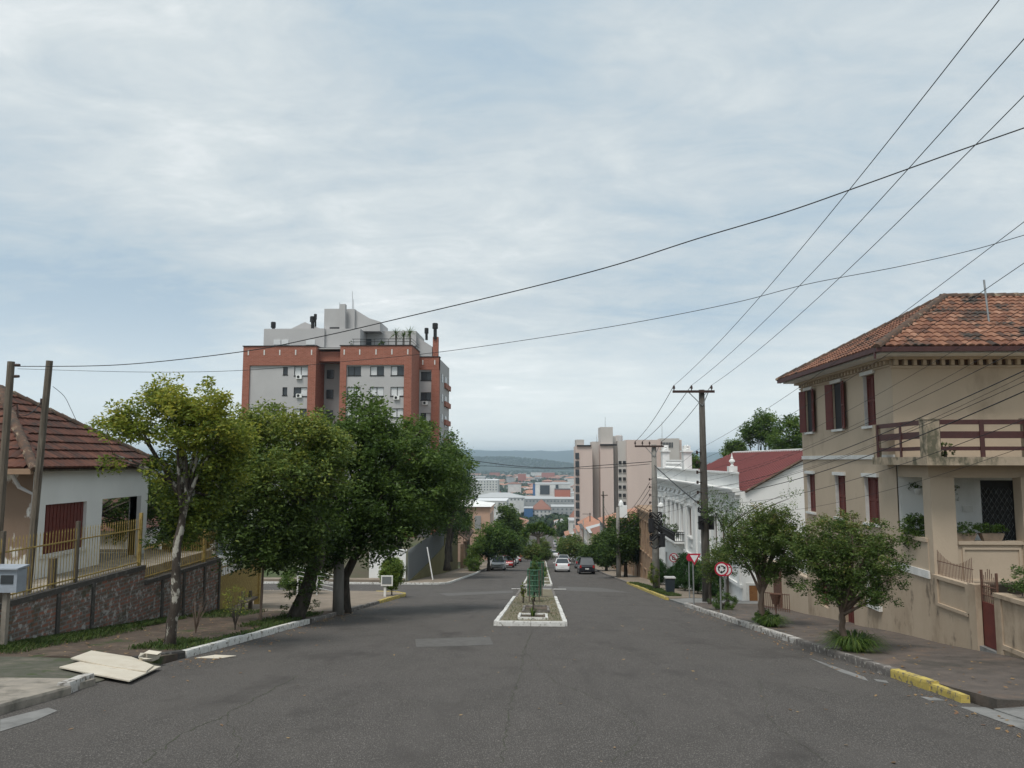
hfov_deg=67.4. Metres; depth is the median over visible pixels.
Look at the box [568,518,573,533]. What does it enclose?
town house
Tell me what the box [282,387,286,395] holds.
window
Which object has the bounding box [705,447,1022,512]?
service cable
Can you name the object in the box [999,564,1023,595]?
flowering shrub
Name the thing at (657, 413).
power line
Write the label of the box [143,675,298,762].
asphalt crack
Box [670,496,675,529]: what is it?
window
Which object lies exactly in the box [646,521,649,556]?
window
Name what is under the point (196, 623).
sapling
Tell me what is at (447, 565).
garden tree
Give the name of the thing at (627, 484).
pink apartment block
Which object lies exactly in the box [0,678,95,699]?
sidewalk slab
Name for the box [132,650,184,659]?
dark kerb
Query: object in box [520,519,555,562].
tree
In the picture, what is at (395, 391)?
window
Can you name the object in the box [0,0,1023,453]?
sky
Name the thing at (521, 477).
town house
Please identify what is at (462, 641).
asphalt patch
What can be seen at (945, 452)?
balcony plant
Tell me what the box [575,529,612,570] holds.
street tree
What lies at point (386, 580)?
notice board
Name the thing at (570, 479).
town house
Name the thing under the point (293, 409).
window
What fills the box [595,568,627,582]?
kerb
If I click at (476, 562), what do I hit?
shrub
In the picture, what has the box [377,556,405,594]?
topiary
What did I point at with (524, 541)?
street tree
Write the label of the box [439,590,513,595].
asphalt patch
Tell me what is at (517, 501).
market hall
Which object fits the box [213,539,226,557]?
window
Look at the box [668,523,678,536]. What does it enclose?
balcony plant
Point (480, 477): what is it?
office block
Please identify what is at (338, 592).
concrete post
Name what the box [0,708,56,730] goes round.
gutter slab
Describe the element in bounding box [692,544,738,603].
street tree
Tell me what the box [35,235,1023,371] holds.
street cable
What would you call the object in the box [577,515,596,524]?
town house
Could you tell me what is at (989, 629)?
iron gate
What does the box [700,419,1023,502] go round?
service cable
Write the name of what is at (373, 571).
white corner wall
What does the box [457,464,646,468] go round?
street cable
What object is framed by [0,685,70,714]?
kerb slab end
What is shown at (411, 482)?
garden tree
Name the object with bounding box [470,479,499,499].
office block
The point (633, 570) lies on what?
street wall
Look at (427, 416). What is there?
window
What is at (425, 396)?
window
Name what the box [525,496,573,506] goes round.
warehouse
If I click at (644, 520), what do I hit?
window
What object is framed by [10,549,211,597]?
garden ground
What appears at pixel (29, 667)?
driveway ramp
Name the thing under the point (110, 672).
discarded board
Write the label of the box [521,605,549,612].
tree pit edging
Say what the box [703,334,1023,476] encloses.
service cable
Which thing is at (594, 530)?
row house
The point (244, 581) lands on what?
iron gate
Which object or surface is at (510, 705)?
asphalt crack
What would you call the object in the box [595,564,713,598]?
sidewalk
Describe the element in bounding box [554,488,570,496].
warehouse
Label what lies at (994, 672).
sidewalk
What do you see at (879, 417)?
service cable
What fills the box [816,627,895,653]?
border grass
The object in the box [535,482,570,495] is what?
office block
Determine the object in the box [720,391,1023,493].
service cable
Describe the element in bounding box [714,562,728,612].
roundabout sign
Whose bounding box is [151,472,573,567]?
ground
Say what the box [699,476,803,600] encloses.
street tree
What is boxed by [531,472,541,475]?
town house
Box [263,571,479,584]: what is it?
kerb side street
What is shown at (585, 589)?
asphalt patch
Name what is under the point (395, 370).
window
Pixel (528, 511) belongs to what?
shop building
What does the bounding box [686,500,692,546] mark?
window
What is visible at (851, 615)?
basement door
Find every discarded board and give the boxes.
[59,661,160,681]
[71,650,153,671]
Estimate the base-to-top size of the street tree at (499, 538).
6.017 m
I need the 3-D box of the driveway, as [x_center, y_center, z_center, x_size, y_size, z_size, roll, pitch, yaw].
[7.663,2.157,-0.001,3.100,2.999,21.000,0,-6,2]
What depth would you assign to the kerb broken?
26.19 m
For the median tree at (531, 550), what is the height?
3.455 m
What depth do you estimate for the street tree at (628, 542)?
71.60 m
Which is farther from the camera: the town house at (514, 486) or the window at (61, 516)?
the town house at (514, 486)
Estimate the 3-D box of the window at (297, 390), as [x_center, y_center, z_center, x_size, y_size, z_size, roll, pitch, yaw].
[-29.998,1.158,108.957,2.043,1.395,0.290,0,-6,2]
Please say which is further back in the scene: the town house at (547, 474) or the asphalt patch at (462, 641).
the town house at (547, 474)
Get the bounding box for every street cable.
[17,127,1023,366]
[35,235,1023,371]
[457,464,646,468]
[471,460,651,467]
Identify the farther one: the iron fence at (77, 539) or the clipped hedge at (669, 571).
the clipped hedge at (669, 571)
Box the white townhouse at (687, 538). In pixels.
[651,444,806,600]
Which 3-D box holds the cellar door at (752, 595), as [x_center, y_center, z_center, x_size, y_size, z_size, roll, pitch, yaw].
[11.187,9.571,35.183,0.850,0.880,0.080,0,-6,2]
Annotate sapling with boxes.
[190,590,208,632]
[220,585,251,629]
[520,582,526,602]
[529,562,540,600]
[529,607,538,615]
[532,555,543,595]
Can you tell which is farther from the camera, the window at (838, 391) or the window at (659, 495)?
the window at (659, 495)
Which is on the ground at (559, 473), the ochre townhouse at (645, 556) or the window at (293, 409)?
the ochre townhouse at (645, 556)
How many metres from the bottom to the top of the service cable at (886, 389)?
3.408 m
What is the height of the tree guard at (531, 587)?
1.437 m
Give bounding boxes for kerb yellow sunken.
[931,684,969,702]
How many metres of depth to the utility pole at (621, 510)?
71.10 m
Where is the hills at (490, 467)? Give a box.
[162,458,711,471]
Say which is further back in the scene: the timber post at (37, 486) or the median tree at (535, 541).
the median tree at (535, 541)
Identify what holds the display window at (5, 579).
in the meter box
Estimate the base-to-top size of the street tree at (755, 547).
3.700 m
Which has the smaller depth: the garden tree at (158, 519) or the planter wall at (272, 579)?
the garden tree at (158, 519)
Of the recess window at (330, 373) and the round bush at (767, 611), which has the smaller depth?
the round bush at (767, 611)
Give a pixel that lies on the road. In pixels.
(706, 713)
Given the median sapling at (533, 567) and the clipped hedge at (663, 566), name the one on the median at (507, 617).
the median sapling at (533, 567)
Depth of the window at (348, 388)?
108.76 m
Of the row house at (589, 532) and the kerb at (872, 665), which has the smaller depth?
the kerb at (872, 665)
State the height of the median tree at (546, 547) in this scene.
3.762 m
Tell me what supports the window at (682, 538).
in the white townhouse at (687, 538)
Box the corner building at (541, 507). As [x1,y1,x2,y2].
[533,499,550,517]
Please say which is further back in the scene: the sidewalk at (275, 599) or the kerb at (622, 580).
the kerb at (622, 580)
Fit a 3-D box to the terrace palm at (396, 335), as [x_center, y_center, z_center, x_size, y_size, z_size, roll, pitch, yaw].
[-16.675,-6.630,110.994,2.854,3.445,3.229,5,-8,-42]
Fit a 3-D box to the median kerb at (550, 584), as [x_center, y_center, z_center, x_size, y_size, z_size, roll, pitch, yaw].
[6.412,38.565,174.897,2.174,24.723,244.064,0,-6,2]
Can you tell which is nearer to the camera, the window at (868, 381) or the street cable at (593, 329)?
the street cable at (593, 329)
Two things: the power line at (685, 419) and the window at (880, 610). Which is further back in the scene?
the power line at (685, 419)
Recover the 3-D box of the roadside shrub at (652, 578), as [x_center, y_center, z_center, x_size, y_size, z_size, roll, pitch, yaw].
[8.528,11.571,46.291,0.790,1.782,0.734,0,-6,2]
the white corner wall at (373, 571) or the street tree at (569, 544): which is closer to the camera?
the white corner wall at (373, 571)
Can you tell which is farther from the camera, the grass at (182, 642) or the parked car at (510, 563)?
the parked car at (510, 563)
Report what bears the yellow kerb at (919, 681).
on the road
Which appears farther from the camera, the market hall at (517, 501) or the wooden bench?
the market hall at (517, 501)
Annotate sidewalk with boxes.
[225,590,402,611]
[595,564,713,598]
[669,598,755,605]
[690,602,1023,709]
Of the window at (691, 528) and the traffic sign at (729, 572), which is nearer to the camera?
the traffic sign at (729, 572)
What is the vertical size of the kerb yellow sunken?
0.337 m
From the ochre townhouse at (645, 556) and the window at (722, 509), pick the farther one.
the ochre townhouse at (645, 556)
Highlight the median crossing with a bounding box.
[522,586,551,588]
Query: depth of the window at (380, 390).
108.66 m
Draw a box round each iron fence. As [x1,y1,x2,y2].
[0,513,142,602]
[144,530,217,579]
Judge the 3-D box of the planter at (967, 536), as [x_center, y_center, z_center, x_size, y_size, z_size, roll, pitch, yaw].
[10.683,3.474,18.159,0.722,0.461,0.376,0,-6,2]
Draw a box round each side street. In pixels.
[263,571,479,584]
[263,584,445,595]
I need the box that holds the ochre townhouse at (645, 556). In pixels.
[634,505,651,579]
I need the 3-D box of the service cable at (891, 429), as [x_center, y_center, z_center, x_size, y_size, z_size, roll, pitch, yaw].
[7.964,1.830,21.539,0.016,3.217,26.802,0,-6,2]
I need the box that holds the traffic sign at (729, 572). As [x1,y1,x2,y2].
[724,563,731,600]
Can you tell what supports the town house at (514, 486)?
on the ground at (559, 473)
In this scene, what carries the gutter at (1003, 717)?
on the road
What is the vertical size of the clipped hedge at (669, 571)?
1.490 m
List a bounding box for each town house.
[489,472,499,475]
[506,477,514,482]
[508,482,521,492]
[518,474,525,482]
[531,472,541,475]
[542,472,554,477]
[567,476,573,485]
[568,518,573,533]
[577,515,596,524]
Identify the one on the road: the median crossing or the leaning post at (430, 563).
the median crossing
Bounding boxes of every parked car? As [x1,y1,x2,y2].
[490,556,505,569]
[505,556,513,567]
[553,558,570,571]
[558,555,569,564]
[576,557,594,573]
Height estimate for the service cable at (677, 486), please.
1.906 m
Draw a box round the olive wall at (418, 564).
[407,530,457,581]
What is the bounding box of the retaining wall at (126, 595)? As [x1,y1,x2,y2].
[0,558,220,641]
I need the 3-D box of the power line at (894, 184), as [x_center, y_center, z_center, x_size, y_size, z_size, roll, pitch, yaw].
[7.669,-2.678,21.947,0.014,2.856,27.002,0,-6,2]
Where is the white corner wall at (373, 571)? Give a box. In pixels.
[369,549,406,581]
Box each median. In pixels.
[500,597,561,620]
[526,559,549,583]
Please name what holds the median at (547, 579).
on the road
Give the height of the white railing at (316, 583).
1.823 m
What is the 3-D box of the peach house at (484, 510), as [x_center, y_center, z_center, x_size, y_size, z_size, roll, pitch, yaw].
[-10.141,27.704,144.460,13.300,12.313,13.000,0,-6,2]
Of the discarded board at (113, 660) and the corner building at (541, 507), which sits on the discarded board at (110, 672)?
the discarded board at (113, 660)
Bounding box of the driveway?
[994,707,1023,719]
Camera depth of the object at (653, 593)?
43.61 m
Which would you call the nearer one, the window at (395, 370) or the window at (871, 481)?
the window at (871, 481)
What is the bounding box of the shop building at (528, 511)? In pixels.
[524,506,532,517]
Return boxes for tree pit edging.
[518,613,547,619]
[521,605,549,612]
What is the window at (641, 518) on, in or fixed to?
in the ochre townhouse at (645, 556)
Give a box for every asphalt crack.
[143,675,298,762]
[226,715,241,764]
[495,635,530,763]
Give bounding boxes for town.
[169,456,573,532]
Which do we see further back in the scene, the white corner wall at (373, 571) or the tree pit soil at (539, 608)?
the white corner wall at (373, 571)
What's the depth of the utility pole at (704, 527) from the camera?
34.71 m
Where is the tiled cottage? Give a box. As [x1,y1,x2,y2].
[0,385,166,579]
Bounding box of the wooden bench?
[238,591,257,609]
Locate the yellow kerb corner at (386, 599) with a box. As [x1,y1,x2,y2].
[377,591,405,602]
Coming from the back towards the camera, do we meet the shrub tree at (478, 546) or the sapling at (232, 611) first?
the shrub tree at (478, 546)
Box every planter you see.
[957,521,979,540]
[975,523,1007,540]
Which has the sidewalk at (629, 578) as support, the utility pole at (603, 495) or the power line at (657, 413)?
the utility pole at (603, 495)
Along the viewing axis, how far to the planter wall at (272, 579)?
59.86 m
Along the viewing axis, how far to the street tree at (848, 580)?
16.05 m
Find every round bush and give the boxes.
[707,591,738,609]
[752,608,777,625]
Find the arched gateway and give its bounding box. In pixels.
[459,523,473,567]
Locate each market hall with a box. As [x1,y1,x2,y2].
[475,492,524,512]
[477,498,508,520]
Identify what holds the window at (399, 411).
in the brick apartment block at (413, 383)
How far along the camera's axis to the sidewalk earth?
17.85 m
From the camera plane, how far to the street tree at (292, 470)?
22.31 m
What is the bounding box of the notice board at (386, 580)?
[381,575,392,596]
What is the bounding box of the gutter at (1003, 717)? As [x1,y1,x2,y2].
[961,707,1023,729]
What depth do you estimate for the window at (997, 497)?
19.83 m
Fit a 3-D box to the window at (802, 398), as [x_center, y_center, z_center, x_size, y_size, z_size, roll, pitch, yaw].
[10.173,0.916,26.314,0.207,1.600,1.375,0,-6,2]
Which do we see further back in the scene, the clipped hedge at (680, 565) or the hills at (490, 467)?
the hills at (490, 467)
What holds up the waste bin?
on the verge
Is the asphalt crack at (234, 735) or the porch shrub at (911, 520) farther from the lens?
the porch shrub at (911, 520)
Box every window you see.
[0,575,13,583]
[40,501,88,558]
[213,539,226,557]
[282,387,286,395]
[283,367,287,374]
[293,387,306,396]
[293,409,306,417]
[294,367,307,375]
[326,390,333,398]
[326,410,332,418]
[327,370,333,378]
[347,387,360,396]
[348,366,360,375]
[370,366,383,375]
[370,387,383,396]
[390,366,403,375]
[390,387,403,396]
[390,408,402,417]
[420,372,430,380]
[420,392,430,400]
[421,413,430,420]
[475,516,480,528]
[639,517,641,549]
[641,518,643,551]
[644,520,646,553]
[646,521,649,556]
[658,492,661,519]
[666,495,670,529]
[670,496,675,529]
[674,497,679,538]
[679,498,683,540]
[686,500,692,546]
[712,509,718,561]
[718,509,725,545]
[727,512,734,571]
[799,386,814,433]
[804,471,816,514]
[824,378,844,431]
[832,472,845,519]
[859,370,875,428]
[861,473,879,526]
[866,575,882,611]
[980,480,1015,539]
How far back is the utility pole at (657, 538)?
47.35 m
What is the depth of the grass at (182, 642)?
17.94 m
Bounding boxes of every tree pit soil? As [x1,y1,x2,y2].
[521,614,544,616]
[525,607,546,609]
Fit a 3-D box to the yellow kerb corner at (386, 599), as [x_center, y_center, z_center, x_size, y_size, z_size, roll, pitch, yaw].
[-5.970,10.616,38.276,1.562,1.403,9.684,1,-6,-10]
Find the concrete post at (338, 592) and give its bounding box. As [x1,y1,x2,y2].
[332,475,344,615]
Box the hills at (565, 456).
[152,450,722,463]
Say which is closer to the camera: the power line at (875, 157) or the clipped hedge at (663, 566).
the power line at (875, 157)
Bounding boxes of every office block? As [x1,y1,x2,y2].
[470,476,485,478]
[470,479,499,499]
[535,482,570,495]
[551,504,573,515]
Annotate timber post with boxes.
[0,361,20,530]
[24,360,52,593]
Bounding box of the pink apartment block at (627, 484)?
[574,427,681,528]
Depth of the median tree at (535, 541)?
166.82 m
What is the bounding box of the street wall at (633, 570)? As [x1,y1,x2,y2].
[611,561,637,575]
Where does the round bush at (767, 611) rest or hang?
on the sidewalk at (994, 672)
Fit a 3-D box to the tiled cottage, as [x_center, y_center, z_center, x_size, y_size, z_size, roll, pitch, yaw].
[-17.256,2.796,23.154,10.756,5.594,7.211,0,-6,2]
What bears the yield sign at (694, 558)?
on the sidewalk at (994, 672)
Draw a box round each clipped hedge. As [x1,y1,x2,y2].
[650,558,666,584]
[665,566,681,588]
[672,551,691,590]
[685,560,701,593]
[699,571,723,596]
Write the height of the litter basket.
0.770 m
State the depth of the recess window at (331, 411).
112.41 m
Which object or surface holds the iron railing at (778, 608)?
on the sidewalk at (994, 672)
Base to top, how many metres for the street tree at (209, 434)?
6.000 m
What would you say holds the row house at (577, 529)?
on the ground at (559, 473)
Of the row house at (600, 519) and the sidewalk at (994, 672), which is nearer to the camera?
the sidewalk at (994, 672)
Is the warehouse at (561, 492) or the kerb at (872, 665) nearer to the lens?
the kerb at (872, 665)
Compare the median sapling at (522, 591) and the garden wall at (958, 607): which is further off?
the median sapling at (522, 591)
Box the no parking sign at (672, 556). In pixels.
[669,553,677,568]
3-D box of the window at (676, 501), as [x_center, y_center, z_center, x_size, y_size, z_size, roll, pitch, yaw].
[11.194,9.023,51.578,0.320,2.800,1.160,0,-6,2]
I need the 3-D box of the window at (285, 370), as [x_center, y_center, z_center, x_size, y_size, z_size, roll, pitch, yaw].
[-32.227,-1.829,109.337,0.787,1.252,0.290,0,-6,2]
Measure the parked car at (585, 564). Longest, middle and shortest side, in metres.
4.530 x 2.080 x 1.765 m
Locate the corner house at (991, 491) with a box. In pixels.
[775,280,1023,641]
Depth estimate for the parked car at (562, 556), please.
114.42 m
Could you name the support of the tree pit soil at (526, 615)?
on the median at (507, 617)
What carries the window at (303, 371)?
in the brick apartment block at (413, 383)
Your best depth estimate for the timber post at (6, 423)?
16.85 m
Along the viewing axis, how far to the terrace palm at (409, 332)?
110.92 m
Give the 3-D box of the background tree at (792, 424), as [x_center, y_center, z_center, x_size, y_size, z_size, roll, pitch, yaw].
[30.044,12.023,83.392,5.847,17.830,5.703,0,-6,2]
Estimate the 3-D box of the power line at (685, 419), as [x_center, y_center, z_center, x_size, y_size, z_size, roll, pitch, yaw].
[9.231,1.822,41.528,0.025,2.285,12.958,0,-6,1]
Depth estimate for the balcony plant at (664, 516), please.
55.05 m
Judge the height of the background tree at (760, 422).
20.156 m
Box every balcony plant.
[659,513,669,527]
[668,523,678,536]
[941,442,955,456]
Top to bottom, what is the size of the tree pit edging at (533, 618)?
0.511 m
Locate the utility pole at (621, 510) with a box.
[616,500,626,576]
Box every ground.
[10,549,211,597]
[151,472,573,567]
[244,538,424,581]
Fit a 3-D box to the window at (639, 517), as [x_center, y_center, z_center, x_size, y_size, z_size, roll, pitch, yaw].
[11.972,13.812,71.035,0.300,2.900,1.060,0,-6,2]
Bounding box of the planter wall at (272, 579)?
[264,577,404,581]
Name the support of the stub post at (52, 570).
on the retaining wall at (126, 595)
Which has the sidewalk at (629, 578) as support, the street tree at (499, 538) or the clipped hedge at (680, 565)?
the clipped hedge at (680, 565)
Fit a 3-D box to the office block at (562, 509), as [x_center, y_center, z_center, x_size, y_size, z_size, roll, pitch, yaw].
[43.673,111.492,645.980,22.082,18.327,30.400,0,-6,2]
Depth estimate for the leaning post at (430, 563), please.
61.15 m
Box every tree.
[83,371,261,644]
[101,472,158,544]
[146,457,262,559]
[191,397,364,619]
[251,535,287,619]
[312,382,479,613]
[355,431,443,548]
[421,507,475,561]
[426,427,483,570]
[461,512,478,556]
[463,532,485,568]
[472,520,525,570]
[491,503,527,555]
[515,536,530,557]
[519,542,545,565]
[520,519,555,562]
[531,536,546,546]
[538,541,554,561]
[554,518,567,538]
[554,537,566,555]
[557,533,584,562]
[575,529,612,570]
[594,510,640,576]
[692,452,699,468]
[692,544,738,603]
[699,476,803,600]
[709,501,811,625]
[713,450,728,461]
[718,436,749,455]
[735,407,776,450]
[764,413,801,449]
[790,508,915,638]
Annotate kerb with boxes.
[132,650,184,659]
[184,619,309,657]
[494,596,566,626]
[523,561,551,585]
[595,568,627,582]
[684,603,898,676]
[890,669,938,690]
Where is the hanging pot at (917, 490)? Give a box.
[908,482,921,493]
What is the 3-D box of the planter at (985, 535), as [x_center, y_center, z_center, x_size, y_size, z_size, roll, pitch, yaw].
[11.316,3.476,18.135,0.735,0.454,0.379,0,-6,2]
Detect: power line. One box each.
[636,387,672,440]
[642,388,689,441]
[661,388,709,441]
[677,0,998,382]
[692,39,1023,384]
[712,96,1023,384]
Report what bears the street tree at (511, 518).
on the road
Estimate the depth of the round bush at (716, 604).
28.61 m
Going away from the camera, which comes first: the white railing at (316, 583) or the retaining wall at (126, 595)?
the retaining wall at (126, 595)
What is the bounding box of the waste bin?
[664,576,675,591]
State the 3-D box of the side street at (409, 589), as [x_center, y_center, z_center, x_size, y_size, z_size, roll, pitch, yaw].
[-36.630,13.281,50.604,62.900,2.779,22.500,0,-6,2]
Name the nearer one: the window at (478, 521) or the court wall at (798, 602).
the court wall at (798, 602)
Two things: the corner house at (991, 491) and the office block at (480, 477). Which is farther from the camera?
the office block at (480, 477)
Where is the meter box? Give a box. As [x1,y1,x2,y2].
[0,564,29,644]
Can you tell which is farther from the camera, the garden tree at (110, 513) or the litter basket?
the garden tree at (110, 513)
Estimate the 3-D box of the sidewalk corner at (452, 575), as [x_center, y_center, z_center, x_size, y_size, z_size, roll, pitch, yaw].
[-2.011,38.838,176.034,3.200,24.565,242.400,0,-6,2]
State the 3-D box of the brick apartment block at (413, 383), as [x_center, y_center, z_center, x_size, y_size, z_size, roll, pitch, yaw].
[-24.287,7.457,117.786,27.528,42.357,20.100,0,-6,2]
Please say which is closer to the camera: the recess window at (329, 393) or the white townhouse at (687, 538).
the white townhouse at (687, 538)
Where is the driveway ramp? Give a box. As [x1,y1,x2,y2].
[0,656,160,682]
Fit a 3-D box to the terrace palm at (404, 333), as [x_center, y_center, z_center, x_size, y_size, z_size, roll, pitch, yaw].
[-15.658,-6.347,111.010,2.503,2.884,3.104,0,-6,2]
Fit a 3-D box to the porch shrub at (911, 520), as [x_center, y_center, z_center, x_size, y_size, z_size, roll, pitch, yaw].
[10.155,3.722,19.154,0.966,1.065,1.193,0,-6,2]
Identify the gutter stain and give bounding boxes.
[813,659,867,680]
[922,697,942,699]
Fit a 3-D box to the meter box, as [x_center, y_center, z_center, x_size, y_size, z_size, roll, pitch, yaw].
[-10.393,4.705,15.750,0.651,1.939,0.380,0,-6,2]
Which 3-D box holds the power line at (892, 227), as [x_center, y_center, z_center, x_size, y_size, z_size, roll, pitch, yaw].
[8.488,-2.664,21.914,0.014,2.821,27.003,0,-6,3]
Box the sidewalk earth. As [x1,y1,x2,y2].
[0,610,331,664]
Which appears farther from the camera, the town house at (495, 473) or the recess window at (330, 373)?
the town house at (495, 473)
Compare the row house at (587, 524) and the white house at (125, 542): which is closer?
the white house at (125, 542)
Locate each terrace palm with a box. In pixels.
[387,328,405,344]
[399,331,408,344]
[406,326,419,344]
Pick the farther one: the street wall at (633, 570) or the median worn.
the street wall at (633, 570)
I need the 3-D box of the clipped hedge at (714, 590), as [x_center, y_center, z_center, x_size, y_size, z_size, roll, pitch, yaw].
[9.930,9.794,38.318,1.168,1.739,2.909,0,-6,2]
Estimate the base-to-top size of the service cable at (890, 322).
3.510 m
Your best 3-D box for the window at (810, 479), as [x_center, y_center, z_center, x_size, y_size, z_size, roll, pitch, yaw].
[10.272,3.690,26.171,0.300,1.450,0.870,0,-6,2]
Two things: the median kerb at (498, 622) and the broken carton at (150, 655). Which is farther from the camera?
the median kerb at (498, 622)
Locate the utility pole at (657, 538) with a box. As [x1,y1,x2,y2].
[634,442,664,587]
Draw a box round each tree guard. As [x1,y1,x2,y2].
[527,568,540,600]
[530,561,543,596]
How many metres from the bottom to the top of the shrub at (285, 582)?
1.604 m
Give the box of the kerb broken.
[308,601,379,622]
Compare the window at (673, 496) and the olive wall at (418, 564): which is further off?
the olive wall at (418, 564)
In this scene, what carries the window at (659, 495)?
in the white townhouse at (687, 538)
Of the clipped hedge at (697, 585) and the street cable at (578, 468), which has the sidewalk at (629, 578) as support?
the clipped hedge at (697, 585)
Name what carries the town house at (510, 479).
on the ground at (559, 473)
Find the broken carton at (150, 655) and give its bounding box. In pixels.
[138,650,160,660]
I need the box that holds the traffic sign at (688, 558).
[686,555,691,597]
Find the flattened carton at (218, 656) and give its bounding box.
[196,655,235,657]
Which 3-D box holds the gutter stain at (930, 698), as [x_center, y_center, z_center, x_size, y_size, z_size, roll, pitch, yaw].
[6.141,4.592,11.213,0.242,0.040,0.320,0,-6,2]
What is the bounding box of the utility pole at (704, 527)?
[672,385,714,601]
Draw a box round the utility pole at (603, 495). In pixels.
[601,491,607,530]
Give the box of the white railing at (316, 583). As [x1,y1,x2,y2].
[296,567,332,595]
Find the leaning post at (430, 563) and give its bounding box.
[427,547,432,579]
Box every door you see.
[746,583,757,600]
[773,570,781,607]
[848,606,853,622]
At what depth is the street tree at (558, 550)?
146.63 m
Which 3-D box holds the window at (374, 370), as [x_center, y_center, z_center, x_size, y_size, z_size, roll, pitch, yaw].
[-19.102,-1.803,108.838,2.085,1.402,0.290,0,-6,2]
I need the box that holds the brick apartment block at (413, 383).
[241,291,450,537]
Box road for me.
[0,532,1023,767]
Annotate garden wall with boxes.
[932,550,990,650]
[992,593,1023,658]
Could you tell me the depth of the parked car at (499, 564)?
93.63 m
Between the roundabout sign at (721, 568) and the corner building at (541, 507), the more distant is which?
the corner building at (541, 507)
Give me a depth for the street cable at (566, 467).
52.69 m
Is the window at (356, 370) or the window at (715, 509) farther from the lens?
the window at (356, 370)
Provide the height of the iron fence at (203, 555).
1.080 m
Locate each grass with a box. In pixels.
[0,608,323,653]
[504,566,559,620]
[628,581,681,595]
[748,613,792,627]
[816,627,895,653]
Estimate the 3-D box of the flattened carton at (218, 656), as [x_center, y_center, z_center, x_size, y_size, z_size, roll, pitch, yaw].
[-5.933,5.466,15.395,0.750,0.010,0.270,0,-6,2]
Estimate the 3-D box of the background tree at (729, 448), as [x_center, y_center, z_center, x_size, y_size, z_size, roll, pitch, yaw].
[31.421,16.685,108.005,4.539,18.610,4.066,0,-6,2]
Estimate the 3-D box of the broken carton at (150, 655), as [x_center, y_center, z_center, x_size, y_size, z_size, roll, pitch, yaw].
[-6.677,4.993,14.088,0.337,0.138,0.329,-1,-6,15]
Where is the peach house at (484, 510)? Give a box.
[450,500,494,561]
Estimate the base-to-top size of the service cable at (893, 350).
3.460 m
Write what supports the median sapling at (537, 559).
on the median worn
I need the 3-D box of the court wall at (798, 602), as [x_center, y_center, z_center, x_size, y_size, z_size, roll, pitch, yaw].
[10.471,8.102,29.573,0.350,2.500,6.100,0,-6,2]
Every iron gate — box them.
[220,559,261,609]
[979,569,998,653]
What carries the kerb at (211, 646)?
on the road
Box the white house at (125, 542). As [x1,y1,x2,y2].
[100,497,241,575]
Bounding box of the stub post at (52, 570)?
[47,558,56,587]
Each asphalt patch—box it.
[415,637,493,646]
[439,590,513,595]
[558,586,630,592]
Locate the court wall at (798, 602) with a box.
[757,559,808,613]
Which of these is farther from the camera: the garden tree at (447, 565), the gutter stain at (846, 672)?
the garden tree at (447, 565)
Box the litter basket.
[770,593,780,613]
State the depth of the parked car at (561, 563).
88.61 m
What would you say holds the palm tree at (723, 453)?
on the ground at (559, 473)
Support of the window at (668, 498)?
in the white townhouse at (687, 538)
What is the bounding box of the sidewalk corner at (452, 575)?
[406,555,501,582]
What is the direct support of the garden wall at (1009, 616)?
on the ground at (559, 473)
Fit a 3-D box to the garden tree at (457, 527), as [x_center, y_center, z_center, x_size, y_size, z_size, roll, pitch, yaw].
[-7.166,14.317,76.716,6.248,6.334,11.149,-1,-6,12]
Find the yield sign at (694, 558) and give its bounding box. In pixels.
[687,553,699,604]
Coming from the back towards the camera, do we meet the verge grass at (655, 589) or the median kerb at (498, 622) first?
the verge grass at (655, 589)
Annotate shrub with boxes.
[276,564,324,593]
[466,558,481,571]
[647,562,659,587]
[897,512,924,550]
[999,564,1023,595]
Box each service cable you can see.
[654,465,705,509]
[698,263,1023,460]
[698,382,1022,491]
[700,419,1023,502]
[701,347,1023,481]
[701,370,1023,488]
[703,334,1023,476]
[704,308,1023,470]
[705,222,1023,445]
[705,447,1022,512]
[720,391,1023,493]
[727,376,1022,485]
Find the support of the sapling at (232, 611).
on the sidewalk earth
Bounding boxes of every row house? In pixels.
[575,525,579,534]
[579,523,582,541]
[582,520,599,544]
[586,523,599,544]
[590,526,599,537]
[598,508,636,566]
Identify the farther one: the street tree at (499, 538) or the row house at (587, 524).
the row house at (587, 524)
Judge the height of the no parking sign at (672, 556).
2.327 m
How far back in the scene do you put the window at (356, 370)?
109.06 m
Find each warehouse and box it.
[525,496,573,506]
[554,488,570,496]
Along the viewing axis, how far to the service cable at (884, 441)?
15.62 m
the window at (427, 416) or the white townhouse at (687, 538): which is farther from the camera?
the window at (427, 416)
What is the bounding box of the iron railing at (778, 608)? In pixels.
[764,592,789,612]
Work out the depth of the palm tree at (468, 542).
99.59 m
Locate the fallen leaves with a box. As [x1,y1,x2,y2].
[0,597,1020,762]
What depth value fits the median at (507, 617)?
29.00 m
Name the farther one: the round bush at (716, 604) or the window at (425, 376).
the window at (425, 376)
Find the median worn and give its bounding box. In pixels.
[517,589,553,596]
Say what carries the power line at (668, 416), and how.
attached to the utility pole at (704, 527)
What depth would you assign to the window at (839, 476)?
23.87 m

